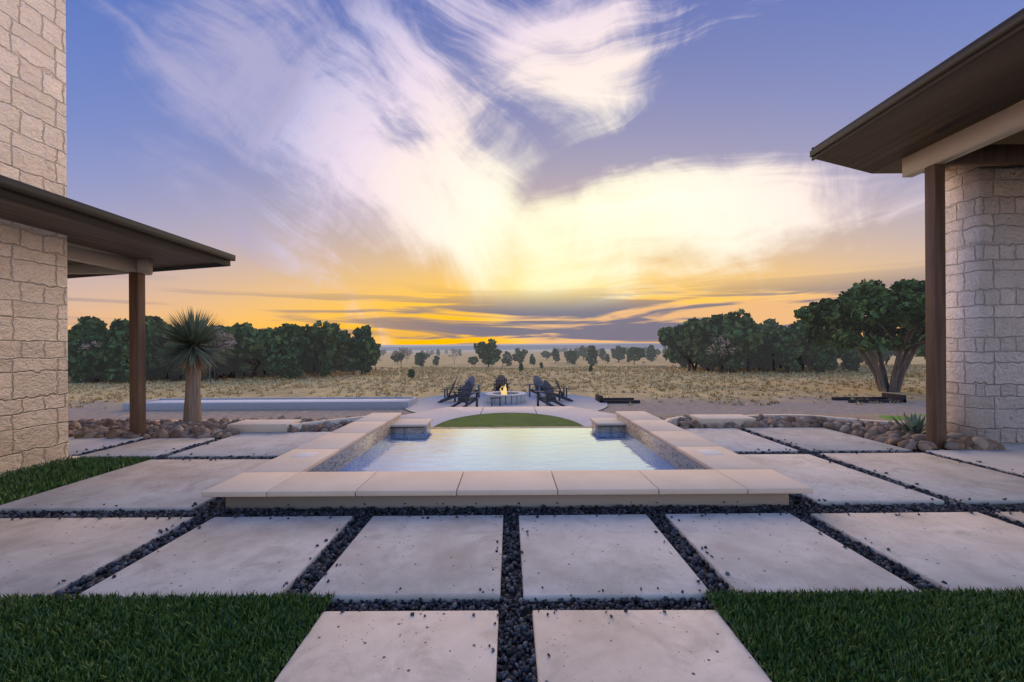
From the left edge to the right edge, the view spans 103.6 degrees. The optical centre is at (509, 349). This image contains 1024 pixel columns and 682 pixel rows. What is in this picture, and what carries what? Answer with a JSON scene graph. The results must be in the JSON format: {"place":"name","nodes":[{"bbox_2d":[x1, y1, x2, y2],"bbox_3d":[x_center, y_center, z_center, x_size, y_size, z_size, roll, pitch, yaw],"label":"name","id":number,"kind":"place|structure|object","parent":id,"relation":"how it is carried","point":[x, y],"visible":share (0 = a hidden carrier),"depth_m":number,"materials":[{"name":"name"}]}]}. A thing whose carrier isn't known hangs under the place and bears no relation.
{"place":"outdoors","nodes":[
{"label":"outdoors","id":0,"kind":"place"},
{"bbox_2d":[0,459,147,504],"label":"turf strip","id":1,"kind":"object","parent":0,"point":[69,478],"visible":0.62,"depth_m":4.73,"materials":[{"name":"green plant"}]},
{"bbox_2d":[68,437,143,455],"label":"porch slab","id":2,"kind":"structure","parent":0,"point":[79,445],"depth_m":6.62,"materials":[{"name":"concrete"}]},
{"bbox_2d":[129,272,145,435],"bbox_3d":[-6.610,0.115,7.159,0.158,2.950,0.158,0,0,0],"label":"cedar post","id":3,"kind":"object","parent":2,"relation":"on","point":[137,365],"visible":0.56,"depth_m":7.08,"materials":[{"name":"brown wood"}]},
{"bbox_2d":[67,242,152,274],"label":"porch beams","id":4,"kind":"structure","parent":3,"relation":"on","point":[93,261],"depth_m":6.83,"materials":[{"name":"paint"}]},
{"bbox_2d":[392,427,423,427],"bbox_3d":[-1.981,1.499,8.065,0.660,0.026,0.550,0,0,0],"label":"spill box slot","id":5,"kind":"object","parent":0,"point":[407,427],"visible":0.21,"depth_m":7.79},
{"bbox_2d":[68,349,925,426],"bbox_3d":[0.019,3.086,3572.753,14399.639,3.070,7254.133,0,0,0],"label":"ground","id":6,"kind":"structure","parent":0,"point":[666,408],"depth_m":24.95,"materials":[{"name":"soil"}]},
{"bbox_2d":[0,0,67,472],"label":"stone wall","id":7,"kind":"structure","parent":6,"relation":"on","point":[33,344],"depth_m":5.29,"materials":[{"name":"stone"}]},
{"bbox_2d":[0,597,326,681],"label":"turf","id":8,"kind":"structure","parent":6,"relation":"on","point":[140,638],"depth_m":2.08,"materials":[{"name":"green plant"}]},
{"bbox_2d":[122,397,417,409],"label":"bocce court curb","id":9,"kind":"structure","parent":6,"relation":"on","point":[291,405],"depth_m":18.60,"materials":[{"name":"concrete"}]},
{"bbox_2d":[146,398,410,402],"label":"bocce court sand","id":10,"kind":"structure","parent":6,"relation":"on","point":[285,400],"depth_m":19.82,"materials":[{"name":"beige sand"}]},
{"bbox_2d":[70,326,894,382],"bbox_3d":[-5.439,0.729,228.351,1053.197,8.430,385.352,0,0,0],"label":"tree trunks","id":11,"kind":"object","parent":6,"relation":"on","point":[252,373],"visible":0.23,"depth_m":46.46,"materials":[{"name":"brown plant"}]},
{"bbox_2d":[78,327,737,362],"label":"trees","id":12,"kind":"object","parent":11,"relation":"attached to","point":[722,346],"visible":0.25,"depth_m":39.87,"materials":[{"name":"green plant"}]},
{"bbox_2d":[68,315,888,382],"bbox_3d":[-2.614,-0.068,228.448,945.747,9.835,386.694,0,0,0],"label":"trees","id":13,"kind":"object","parent":11,"relation":"attached to","point":[108,359],"visible":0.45,"depth_m":39.66,"materials":[{"name":"green plant"}]},
{"bbox_2d":[68,308,925,373],"bbox_3d":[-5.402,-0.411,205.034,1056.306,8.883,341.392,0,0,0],"label":"trees","id":14,"kind":"object","parent":11,"relation":"attached to","point":[747,335],"visible":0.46,"depth_m":46.46,"materials":[{"name":"green plant"}]},
{"bbox_2d":[68,363,925,408],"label":"meadow grass tufts","id":15,"kind":"object","parent":6,"relation":"on","point":[432,371],"visible":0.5,"depth_m":33.41,"materials":[{"name":"beige plant"}]},
{"bbox_2d":[404,392,607,412],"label":"patio","id":16,"kind":"structure","parent":6,"relation":"on","point":[432,403],"depth_m":19.71,"materials":[{"name":"concrete"}]},
{"bbox_2d":[438,378,461,402],"bbox_3d":[-3.012,2.094,20.600,1.194,1.274,0.960,0,0,0],"label":"adirondack chair","id":17,"kind":"object","parent":16,"relation":"on","point":[448,395],"visible":0.81,"depth_m":20.28,"materials":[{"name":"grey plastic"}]},
{"bbox_2d":[450,381,480,406],"bbox_3d":[-2.077,2.088,18.501,0.960,1.274,1.194,0,0,42],"label":"adirondack chair","id":18,"kind":"object","parent":16,"relation":"on","point":[465,393],"visible":0.95,"depth_m":18.55,"materials":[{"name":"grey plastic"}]},
{"bbox_2d":[458,376,479,396],"bbox_3d":[-2.287,2.089,22.490,1.194,1.274,0.960,0,0,42],"label":"adirondack chair","id":19,"kind":"object","parent":16,"relation":"on","point":[471,379],"visible":0.38,"depth_m":22.40,"materials":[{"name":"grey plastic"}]},
{"bbox_2d":[491,397,500,405],"bbox_3d":[-0.635,2.454,19.050,0.500,0.400,0.400,0,0,0],"label":"side table","id":20,"kind":"object","parent":16,"relation":"on","point":[492,398],"visible":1,"depth_m":18.92,"materials":[{"name":"grey plastic"}]},
{"bbox_2d":[493,375,509,391],"bbox_3d":[-0.483,2.078,23.409,0.960,1.274,1.194,0,0,-6],"label":"adirondack chair","id":21,"kind":"object","parent":16,"relation":"on","point":[498,385],"visible":0.76,"depth_m":23.23,"materials":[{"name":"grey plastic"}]},
{"bbox_2d":[485,391,525,403],"bbox_3d":[-0.185,2.441,20.600,2.100,0.420,2.112,0,0,0],"label":"fire pit","id":22,"kind":"object","parent":16,"relation":"on","point":[515,397],"visible":0.91,"depth_m":19.80,"materials":[{"name":"stone"}]},
{"bbox_2d":[526,375,545,396],"bbox_3d":[1.703,2.065,22.699,0.960,1.274,1.194,0,0,42],"label":"adirondack chair","id":23,"kind":"object","parent":16,"relation":"on","point":[538,382],"visible":0.69,"depth_m":22.55,"materials":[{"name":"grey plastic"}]},
{"bbox_2d":[534,380,564,405],"bbox_3d":[1.912,2.063,18.710,1.194,1.274,0.960,0,0,42],"label":"adirondack chair","id":24,"kind":"object","parent":16,"relation":"on","point":[549,396],"visible":0.95,"depth_m":18.72,"materials":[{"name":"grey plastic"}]},
{"bbox_2d":[552,377,573,401],"bbox_3d":[2.633,2.059,20.694,1.221,1.274,0.992,0,0,0],"label":"adirondack chair","id":25,"kind":"object","parent":16,"relation":"on","point":[562,394],"visible":0.77,"depth_m":20.38,"materials":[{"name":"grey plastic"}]},
{"bbox_2d":[308,415,706,471],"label":"pool tile walls","id":26,"kind":"structure","parent":6,"relation":"on","point":[352,452],"depth_m":6.05,"materials":[{"name":"beige tile"}]},
{"bbox_2d":[391,423,430,432],"bbox_3d":[-1.978,2.012,8.065,0.700,1.000,0.590,0,0,0],"label":"spill box body","id":27,"kind":"object","parent":26,"relation":"attached to","point":[411,430],"visible":0.07,"depth_m":7.77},
{"bbox_2d":[391,419,432,426],"bbox_3d":[-1.981,1.466,8.065,0.760,0.043,0.650,0,0,0],"label":"spill box cap","id":28,"kind":"object","parent":27,"relation":"on","point":[412,423],"visible":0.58,"depth_m":7.96,"materials":[{"name":"beige stone"}]},
{"bbox_2d":[201,411,812,496],"bbox_3d":[-0.022,1.345,6.153,5.752,0.050,4.746,0,0,0],"label":"pool coping","id":29,"kind":"object","parent":26,"relation":"on","point":[287,474],"visible":0.99,"depth_m":4.11,"materials":[{"name":"beige stone"}]},
{"bbox_2d":[292,449,724,456],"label":"skimmer lids","id":30,"kind":"object","parent":29,"relation":"on","point":[702,451],"visible":1,"depth_m":5.12,"materials":[{"name":"beige"}]},
{"bbox_2d":[337,428,678,472],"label":"pool water","id":31,"kind":"structure","parent":26,"relation":"in","point":[514,449],"depth_m":6.28,"materials":[{"name":"blue liquid"}]},
{"bbox_2d":[592,422,625,431],"bbox_3d":[2.002,1.988,8.065,0.580,1.000,0.590,0,0,0],"label":"spill box body","id":32,"kind":"object","parent":26,"relation":"attached to","point":[610,428],"visible":0.14,"depth_m":7.77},
{"bbox_2d":[590,418,625,425],"bbox_3d":[1.999,1.441,8.065,0.640,0.043,0.650,0,0,0],"label":"spill box cap","id":33,"kind":"object","parent":32,"relation":"on","point":[607,422],"visible":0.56,"depth_m":7.94,"materials":[{"name":"beige stone"}]},
{"bbox_2d":[226,493,788,508],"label":"pool wall","id":34,"kind":"structure","parent":6,"relation":"on","point":[494,501],"depth_m":3.92,"materials":[{"name":"beige stone"}]},
{"bbox_2d":[400,406,616,426],"bbox_3d":[-0.019,1.871,9.985,5.760,0.450,3.250,0,0,0],"label":"concrete apron","id":35,"kind":"object","parent":6,"relation":"on","point":[582,416],"visible":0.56,"depth_m":10.47,"materials":[{"name":"beige concrete"}]},
{"bbox_2d":[434,413,582,426],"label":"turf","id":36,"kind":"object","parent":35,"relation":"on","point":[510,420],"depth_m":9.25,"materials":[{"name":"green plant"}]},
{"bbox_2d":[0,428,1023,681],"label":"gravel bed","id":37,"kind":"object","parent":6,"relation":"on","point":[511,597],"visible":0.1,"depth_m":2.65,"materials":[{"name":"black gravel"}]},
{"bbox_2d":[0,456,79,475],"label":"tower footing","id":38,"kind":"object","parent":37,"relation":"on","point":[44,463],"depth_m":5.37,"materials":[{"name":"concrete"}]},
{"bbox_2d":[0,517,191,598],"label":"paver","id":39,"kind":"object","parent":37,"relation":"on","point":[42,555],"visible":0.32,"depth_m":3.12,"materials":[{"name":"concrete"}]},
{"bbox_2d":[0,459,271,512],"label":"paver","id":40,"kind":"object","parent":37,"relation":"on","point":[165,485],"visible":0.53,"depth_m":4.41,"materials":[{"name":"concrete"}]},
{"bbox_2d":[81,438,214,457],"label":"paver","id":41,"kind":"object","parent":37,"relation":"on","point":[154,447],"visible":0.54,"depth_m":6.29,"materials":[{"name":"concrete"}]},
{"bbox_2d":[73,516,352,598],"bbox_3d":[-2.050,1.558,3.060,1.260,0.090,1.200,0,0,0],"label":"paver","id":42,"kind":"object","parent":37,"relation":"on","point":[249,555],"visible":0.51,"depth_m":2.91,"materials":[{"name":"concrete"}]},
{"bbox_2d":[167,432,329,458],"bbox_3d":[-3.995,1.572,6.625,1.890,0.090,1.650,0,0,0],"label":"paver","id":43,"kind":"object","parent":37,"relation":"on","point":[265,444],"visible":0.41,"depth_m":6.44,"materials":[{"name":"concrete"}]},
{"bbox_2d":[274,611,498,681],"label":"paver","id":44,"kind":"object","parent":37,"relation":"on","point":[390,646],"visible":0.92,"depth_m":2.02,"materials":[{"name":"concrete"}]},
{"bbox_2d":[308,515,502,602],"bbox_3d":[-0.648,1.547,3.060,1.185,0.090,1.200,0,0,0],"label":"paver","id":45,"kind":"object","parent":37,"relation":"on","point":[450,558],"visible":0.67,"depth_m":2.85,"materials":[{"name":"concrete"}]},
{"bbox_2d":[519,514,711,601],"bbox_3d":[0.665,1.544,3.060,1.160,0.090,1.200,-1,0,0],"label":"paver","id":46,"kind":"object","parent":37,"relation":"on","point":[582,557],"visible":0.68,"depth_m":2.85,"materials":[{"name":"concrete"}]},
{"bbox_2d":[532,610,771,681],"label":"paver","id":47,"kind":"object","parent":37,"relation":"on","point":[646,646],"visible":0.92,"depth_m":2.02,"materials":[{"name":"concrete"}]},
{"bbox_2d":[684,428,798,453],"bbox_3d":[3.630,1.527,6.725,1.240,0.090,1.690,-1,0,0],"label":"paver","id":48,"kind":"object","parent":37,"relation":"on","point":[734,440],"visible":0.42,"depth_m":6.55,"materials":[{"name":"concrete"}]},
{"bbox_2d":[665,513,922,594],"bbox_3d":[1.974,1.531,3.060,1.130,0.090,1.200,-1,0,0],"label":"paver","id":49,"kind":"object","parent":37,"relation":"on","point":[776,551],"visible":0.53,"depth_m":2.90,"materials":[{"name":"concrete"}]},
{"bbox_2d":[744,428,909,452],"bbox_3d":[5.144,1.512,6.725,1.470,0.090,1.690,0,0,0],"label":"paver","id":50,"kind":"object","parent":37,"relation":"on","point":[819,439],"visible":0.64,"depth_m":6.50,"materials":[{"name":"concrete"}]},
{"bbox_2d":[739,454,943,504],"bbox_3d":[3.629,1.525,4.825,1.240,0.090,1.790,0,0,0],"label":"paver","id":51,"kind":"object","parent":37,"relation":"on","point":[834,483],"visible":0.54,"depth_m":4.45,"materials":[{"name":"concrete"}]},
{"bbox_2d":[810,512,1023,592],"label":"paver","id":52,"kind":"object","parent":37,"relation":"on","point":[964,550],"visible":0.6,"depth_m":3.07,"materials":[{"name":"concrete"}]},
{"bbox_2d":[820,453,1023,504],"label":"paver","id":53,"kind":"object","parent":37,"relation":"on","point":[951,479],"visible":0.68,"depth_m":4.69,"materials":[{"name":"concrete"}]},
{"bbox_2d":[925,164,946,449],"bbox_3d":[6.439,-0.634,6.087,0.156,4.290,0.156,0,0,0],"label":"cedar post","id":54,"kind":"object","parent":37,"relation":"on","point":[935,318],"visible":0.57,"depth_m":6.01,"materials":[{"name":"brown wood"}]},
{"bbox_2d":[902,100,1023,177],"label":"porch beam","id":55,"kind":"structure","parent":54,"relation":"on","point":[1004,123],"depth_m":5.58,"materials":[{"name":"paint"}]},
{"bbox_2d":[816,30,1023,173],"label":"roof body","id":56,"kind":"structure","parent":55,"relation":"on","point":[988,84],"depth_m":5.47,"materials":[{"name":"brown wood"}]},
{"bbox_2d":[810,8,1023,160],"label":"roof fascia","id":57,"kind":"structure","parent":56,"relation":"on","point":[1001,33],"depth_m":5.05,"materials":[{"name":"brown"}]},
{"bbox_2d":[945,144,1023,165],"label":"ceiling","id":58,"kind":"structure","parent":55,"relation":"attached to","point":[1000,155],"depth_m":6.02,"materials":[{"name":"brown wood"}]},
{"bbox_2d":[996,512,1023,524],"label":"paver","id":59,"kind":"object","parent":37,"relation":"on","point":[1015,516],"visible":0.46,"depth_m":3.57,"materials":[{"name":"concrete"}]},
{"bbox_2d":[794,278,925,391],"bbox_3d":[23.831,-0.912,24.825,11.071,7.441,9.163,0,0,0],"label":"live oak","id":60,"kind":"object","parent":6,"relation":"on","point":[882,305],"depth_m":23.63,"materials":[{"name":"green plant"}]},
{"bbox_2d":[709,593,1023,681],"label":"turf","id":61,"kind":"structure","parent":6,"relation":"on","point":[800,665],"depth_m":2.07,"materials":[{"name":"green plant"}]},
{"bbox_2d":[0,455,1023,681],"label":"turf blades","id":62,"kind":"object","parent":61,"relation":"on","point":[66,469],"visible":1,"depth_m":2.13,"materials":[{"name":"green plant"}]},
{"bbox_2d":[831,393,905,402],"bbox_3d":[17.960,2.435,20.181,2.742,0.410,1.150,0,0,0],"label":"horseshoe pit","id":63,"kind":"object","parent":6,"relation":"on","point":[886,397],"visible":0.76,"depth_m":19.73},
{"bbox_2d":[926,443,1023,475],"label":"porch slab","id":64,"kind":"structure","parent":6,"relation":"on","point":[1010,457],"depth_m":5.50,"materials":[{"name":"concrete"}]},
{"bbox_2d":[945,166,1023,442],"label":"stone wall","id":65,"kind":"structure","parent":6,"relation":"on","point":[984,225],"depth_m":6.27,"materials":[{"name":"stone"}]},
{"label":"rock bed soil","id":66,"kind":"structure","parent":6,"relation":"on","visible":0},
{"bbox_2d":[227,419,300,432],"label":"landing slab","id":67,"kind":"structure","parent":66,"relation":"on","point":[279,425],"depth_m":7.47,"materials":[{"name":"concrete"}]},
{"bbox_2d":[290,416,364,431],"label":"slab","id":68,"kind":"structure","parent":66,"relation":"on","point":[299,425],"depth_m":7.96,"materials":[{"name":"concrete"}]},
{"bbox_2d":[68,414,1004,451],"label":"river rocks","id":69,"kind":"object","parent":66,"relation":"on","point":[220,429],"visible":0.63,"depth_m":7.38,"materials":[{"name":"stone"}]},
{"bbox_2d":[147,307,237,422],"bbox_3d":[-6.452,0.360,8.207,1.651,2.590,1.664,0,0,0],"label":"yucca","id":70,"kind":"object","parent":69,"relation":"on","point":[190,331],"depth_m":8.07,"materials":[{"name":"green plant"}]},
{"bbox_2d":[170,356,214,376],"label":"dead yucca leaves","id":71,"kind":"object","parent":70,"relation":"attached to","point":[194,365],"visible":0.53,"depth_m":8.09,"materials":[{"name":"brown plant"}]},
{"bbox_2d":[665,416,689,422],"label":"slab","id":72,"kind":"structure","parent":69,"relation":"on","point":[669,419],"depth_m":8.06,"materials":[{"name":"concrete"}]},
{"bbox_2d":[690,414,755,427],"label":"landing slab","id":73,"kind":"structure","parent":66,"relation":"on","point":[711,420],"depth_m":7.79,"materials":[{"name":"concrete"}]},
{"bbox_2d":[745,414,904,423],"bbox_3d":[9.351,1.453,7.408,9.390,0.220,0.776,0,0,11],"label":"curb rock","id":74,"kind":"object","parent":66,"relation":"on","point":[837,418],"visible":0.2,"depth_m":8.06,"materials":[{"name":"stone"}]},
{"bbox_2d":[882,412,925,433],"bbox_3d":[6.808,1.271,6.831,0.741,0.417,0.773,0,0,-38],"label":"agave","id":75,"kind":"object","parent":66,"relation":"on","point":[914,423],"visible":0.66,"depth_m":6.72,"materials":[{"name":"green plant"}]},
{"bbox_2d":[381,343,655,346],"bbox_3d":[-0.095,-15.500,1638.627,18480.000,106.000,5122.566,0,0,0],"label":"ridge","id":76,"kind":"structure","parent":0,"point":[507,344],"depth_m":4164.87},
{"bbox_2d":[379,343,667,350],"bbox_3d":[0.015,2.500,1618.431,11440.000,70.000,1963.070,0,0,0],"label":"ridge","id":77,"kind":"structure","parent":0,"point":[551,347],"depth_m":2588.67,"materials":[{"name":"grey"}]},
{"bbox_2d":[66,0,1023,344],"label":"sky","id":78,"kind":"structure","parent":0,"point":[417,172],"materials":[{"name":"blue"}]},
{"bbox_2d":[595,394,639,403],"bbox_3d":[5.479,2.512,20.488,1.983,0.410,1.150,0,0,0],"label":"horseshoe pit","id":79,"kind":"object","parent":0,"point":[599,398],"visible":0.68,"depth_m":19.91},
{"label":"fire pit bowl","id":80,"kind":"object","parent":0,"visible":0},
{"bbox_2d":[500,384,506,394],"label":"fire pit flames","id":81,"kind":"object","parent":80,"relation":"on","point":[504,392],"visible":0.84,"depth_m":20.49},
{"bbox_3d":[-10.708,-1.339,1.875,10.600,0.871,11.750,0,0,0],"label":"roof deck","id":82,"kind":"object","parent":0,"visible":0},
{"bbox_2d":[0,199,215,267],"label":"soffit","id":83,"kind":"structure","parent":82,"relation":"attached to","point":[82,234],"depth_m":5.92,"materials":[{"name":"brown wood"}]},
{"bbox_2d":[0,175,235,278],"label":"fascia gutter","id":84,"kind":"object","parent":82,"relation":"attached to","point":[22,193],"visible":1,"depth_m":5.39,"materials":[{"name":"brown metal"}]}
]}

